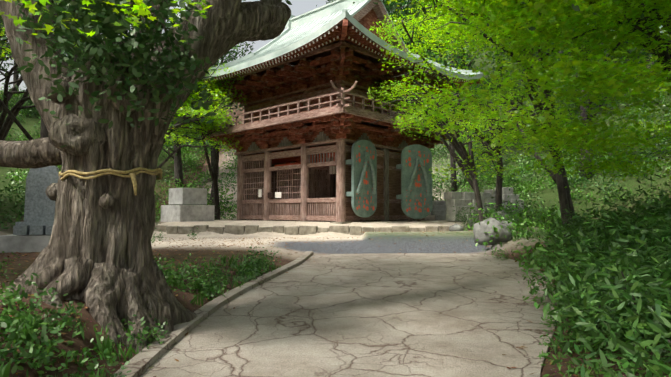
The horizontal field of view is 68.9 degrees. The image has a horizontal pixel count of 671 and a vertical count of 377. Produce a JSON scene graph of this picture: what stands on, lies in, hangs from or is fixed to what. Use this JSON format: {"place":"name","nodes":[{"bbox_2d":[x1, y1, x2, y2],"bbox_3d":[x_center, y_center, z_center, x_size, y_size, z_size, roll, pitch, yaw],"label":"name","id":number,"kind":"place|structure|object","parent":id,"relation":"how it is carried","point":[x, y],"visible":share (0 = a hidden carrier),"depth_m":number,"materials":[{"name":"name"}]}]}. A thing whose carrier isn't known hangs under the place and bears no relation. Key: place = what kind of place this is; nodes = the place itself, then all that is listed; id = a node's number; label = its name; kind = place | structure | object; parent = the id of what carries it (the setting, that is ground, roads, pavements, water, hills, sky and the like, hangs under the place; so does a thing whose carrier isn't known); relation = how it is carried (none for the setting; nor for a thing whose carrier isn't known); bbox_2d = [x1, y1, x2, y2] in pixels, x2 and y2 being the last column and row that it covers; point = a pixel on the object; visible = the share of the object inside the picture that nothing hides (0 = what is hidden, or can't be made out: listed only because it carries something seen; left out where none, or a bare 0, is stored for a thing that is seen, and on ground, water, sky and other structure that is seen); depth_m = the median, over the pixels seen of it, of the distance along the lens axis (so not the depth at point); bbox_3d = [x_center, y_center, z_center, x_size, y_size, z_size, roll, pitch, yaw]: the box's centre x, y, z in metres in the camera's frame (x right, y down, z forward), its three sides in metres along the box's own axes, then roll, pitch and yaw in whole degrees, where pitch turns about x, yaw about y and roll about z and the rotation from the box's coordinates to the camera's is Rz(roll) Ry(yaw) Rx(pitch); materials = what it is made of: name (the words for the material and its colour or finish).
{"place":"outdoors","nodes":[
{"label":"outdoors","id":0,"kind":"place"},
{"bbox_2d":[0,0,212,44],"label":"tree leaves","id":1,"kind":"object","parent":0,"point":[139,8],"visible":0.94,"depth_m":3.42,"materials":[{"name":"green plant"}]},
{"bbox_2d":[0,0,662,90],"label":"sky","id":2,"kind":"structure","parent":0,"point":[298,7],"materials":[{"name":"white"}]},
{"bbox_2d":[0,34,670,376],"bbox_3d":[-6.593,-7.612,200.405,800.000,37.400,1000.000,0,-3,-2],"label":"ground","id":3,"kind":"structure","parent":0,"point":[345,244],"depth_m":13.79,"materials":[{"name":"soil"}]},
{"bbox_2d":[0,166,59,252],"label":"stone monument","id":4,"kind":"object","parent":3,"relation":"on","point":[32,232],"visible":0.62,"depth_m":11.11,"materials":[{"name":"stone"}]},
{"bbox_2d":[0,22,84,140],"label":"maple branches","id":5,"kind":"object","parent":3,"relation":"on","point":[5,126],"visible":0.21,"depth_m":15.96,"materials":[{"name":"brown plant"}]},
{"bbox_2d":[0,5,246,154],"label":"tree foliage","id":6,"kind":"object","parent":3,"relation":"on","point":[214,91],"visible":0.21,"depth_m":21.56,"materials":[{"name":"green plant"}]},
{"bbox_2d":[76,54,236,167],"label":"tree branches","id":7,"kind":"object","parent":3,"relation":"on","point":[178,124],"visible":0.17,"depth_m":20.78,"materials":[{"name":"brown plant"}]},
{"bbox_2d":[161,188,214,221],"bbox_3d":[-6.258,0.708,20.722,1.600,1.410,1.600,-2,-4,43],"label":"concrete pedestal","id":8,"kind":"object","parent":3,"relation":"on","point":[187,205],"visible":0.92,"depth_m":20.23,"materials":[{"name":"grey concrete"}]},
{"bbox_2d":[172,83,222,219],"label":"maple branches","id":9,"kind":"object","parent":3,"relation":"on","point":[214,175],"visible":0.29,"depth_m":24.10,"materials":[{"name":"brown plant"}]},
{"bbox_2d":[115,251,312,376],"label":"path kerb","id":10,"kind":"structure","parent":3,"relation":"on","point":[141,363],"depth_m":5.43,"materials":[{"name":"stone"}]},
{"bbox_2d":[209,123,222,204],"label":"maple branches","id":11,"kind":"object","parent":3,"relation":"on","point":[212,193],"visible":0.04,"depth_m":28.76,"materials":[{"name":"brown plant"}]},
{"bbox_2d":[245,193,256,219],"bbox_3d":[-4.041,0.885,23.193,0.850,1.280,0.120,-2,-4,43],"label":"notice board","id":12,"kind":"object","parent":3,"relation":"on","point":[251,199],"visible":0.1,"depth_m":23.09,"materials":[{"name":"brown wood"}]},
{"bbox_2d":[0,203,528,376],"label":"undergrowth foliage","id":13,"kind":"object","parent":3,"relation":"on","point":[10,301],"visible":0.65,"depth_m":4.06,"materials":[{"name":"green plant"}]},
{"bbox_2d":[0,226,590,376],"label":"fallen leaves","id":14,"kind":"object","parent":3,"relation":"on","point":[219,245],"visible":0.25,"depth_m":10.49,"materials":[{"name":"plant"}]},
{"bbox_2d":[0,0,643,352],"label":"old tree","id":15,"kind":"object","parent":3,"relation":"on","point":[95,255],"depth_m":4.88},
{"bbox_2d":[59,167,162,194],"bbox_3d":[-2.450,-0.074,5.282,1.044,0.320,1.028,0,-3,-2],"label":"rope","id":16,"kind":"object","parent":15,"relation":"attached to","point":[65,174],"visible":0.65,"depth_m":4.91,"materials":[{"name":"beige fabric"}]},
{"bbox_2d":[234,131,424,223],"bbox_3d":[-0.241,-0.180,23.112,7.000,3.850,6.200,-2,-4,43],"label":"gate lower story","id":17,"kind":"object","parent":3,"relation":"on","point":[305,183],"visible":0.79,"depth_m":21.07,"materials":[{"name":"brown wood"}]},
{"bbox_2d":[206,105,455,153],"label":"balcony support brackets","id":18,"kind":"object","parent":17,"relation":"on","point":[342,125],"visible":0.6,"depth_m":20.43,"materials":[{"name":"brown wood"}]},
{"bbox_2d":[201,80,456,146],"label":"balcony","id":19,"kind":"structure","parent":18,"relation":"on","point":[342,107],"depth_m":18.97,"materials":[{"name":"brown wood"}]},
{"bbox_2d":[208,41,450,122],"bbox_3d":[-0.241,-3.842,23.285,8.939,2.482,8.139,-2,-4,43],"label":"upper story","id":20,"kind":"object","parent":19,"relation":"on","point":[304,78],"visible":0.46,"depth_m":20.41,"materials":[{"name":"brown wood"}]},
{"bbox_2d":[203,0,482,97],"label":"gate roof","id":21,"kind":"structure","parent":20,"relation":"on","point":[308,27],"depth_m":22.14,"materials":[{"name":"green metal"}]},
{"bbox_2d":[198,19,482,103],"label":"roof eaves","id":22,"kind":"object","parent":21,"relation":"attached to","point":[346,32],"visible":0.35,"depth_m":18.24,"materials":[{"name":"brown wood"}]},
{"bbox_2d":[0,0,669,191],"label":"trees","id":23,"kind":"object","parent":3,"relation":"on","point":[391,13],"depth_m":32.61,"materials":[{"name":"green plant"}]},
{"bbox_2d":[0,52,670,270],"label":"hillside foliage","id":24,"kind":"object","parent":3,"relation":"on","point":[506,181],"visible":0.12,"depth_m":25.86,"materials":[{"name":"green plant"}]},
{"bbox_2d":[0,223,670,376],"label":"grass tufts","id":25,"kind":"object","parent":3,"relation":"on","point":[4,371],"visible":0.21,"depth_m":4.24,"materials":[{"name":"green plant"}]},
{"bbox_2d":[154,225,532,234],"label":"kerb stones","id":26,"kind":"object","parent":3,"relation":"on","point":[290,230],"visible":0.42,"depth_m":17.64,"materials":[{"name":"grey stone"}]},
{"bbox_2d":[345,139,376,217],"bbox_3d":[1.057,-0.389,19.221,0.766,3.050,1.420,-2,-4,43],"label":"geta","id":27,"kind":"object","parent":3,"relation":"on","point":[362,162],"visible":1,"depth_m":18.98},
{"bbox_2d":[394,155,420,220],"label":"geta supports","id":28,"kind":"object","parent":3,"relation":"on","point":[399,156],"visible":0.06,"depth_m":21.19,"materials":[{"name":"brown wood"}]},
{"bbox_2d":[396,144,432,218],"bbox_3d":[3.287,-0.278,20.085,1.420,3.050,0.766,1,-3,-23],"label":"geta","id":29,"kind":"object","parent":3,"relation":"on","point":[415,195],"visible":0.98,"depth_m":19.88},
{"bbox_2d":[374,21,493,221],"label":"maple branches","id":30,"kind":"object","parent":3,"relation":"on","point":[460,149],"visible":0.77,"depth_m":15.91,"materials":[{"name":"brown plant"}]},
{"bbox_2d":[373,85,511,210],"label":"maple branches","id":31,"kind":"object","parent":3,"relation":"on","point":[498,192],"visible":0.35,"depth_m":18.82,"materials":[{"name":"brown plant"}]},
{"bbox_2d":[370,0,571,236],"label":"maple branches","id":32,"kind":"object","parent":3,"relation":"on","point":[558,179],"visible":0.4,"depth_m":12.27,"materials":[{"name":"brown plant"}]},
{"bbox_2d":[381,1,575,221],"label":"maple branches","id":33,"kind":"object","parent":3,"relation":"on","point":[571,207],"visible":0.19,"depth_m":14.55,"materials":[{"name":"brown plant"}]},
{"bbox_2d":[431,187,526,221],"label":"stone wall","id":34,"kind":"structure","parent":3,"relation":"on","point":[442,210],"depth_m":20.21,"materials":[{"name":"grey stone"}]},
{"bbox_2d":[449,197,519,244],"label":"boulders","id":35,"kind":"object","parent":3,"relation":"on","point":[480,230],"visible":0.56,"depth_m":12.72,"materials":[{"name":"grey stone"}]},
{"bbox_2d":[421,0,670,81],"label":"maple branches","id":36,"kind":"object","parent":3,"relation":"on","point":[666,54],"visible":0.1,"depth_m":10.92,"materials":[{"name":"brown plant"}]},
{"bbox_2d":[366,0,670,187],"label":"tree foliage","id":37,"kind":"object","parent":36,"relation":"attached to","point":[550,17],"visible":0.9,"depth_m":7.74,"materials":[{"name":"green plant"}]},
{"bbox_2d":[478,170,670,376],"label":"shrubs","id":38,"kind":"object","parent":3,"relation":"on","point":[643,266],"depth_m":4.42,"materials":[{"name":"green plant"}]},
{"bbox_2d":[499,0,670,60],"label":"maple branches","id":39,"kind":"object","parent":3,"relation":"on","point":[656,37],"visible":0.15,"depth_m":7.80,"materials":[{"name":"brown plant"}]},
{"bbox_2d":[140,253,557,376],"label":"concrete path","id":40,"kind":"structure","parent":0,"point":[406,315],"depth_m":5.62,"materials":[{"name":"grey concrete"}]}
]}

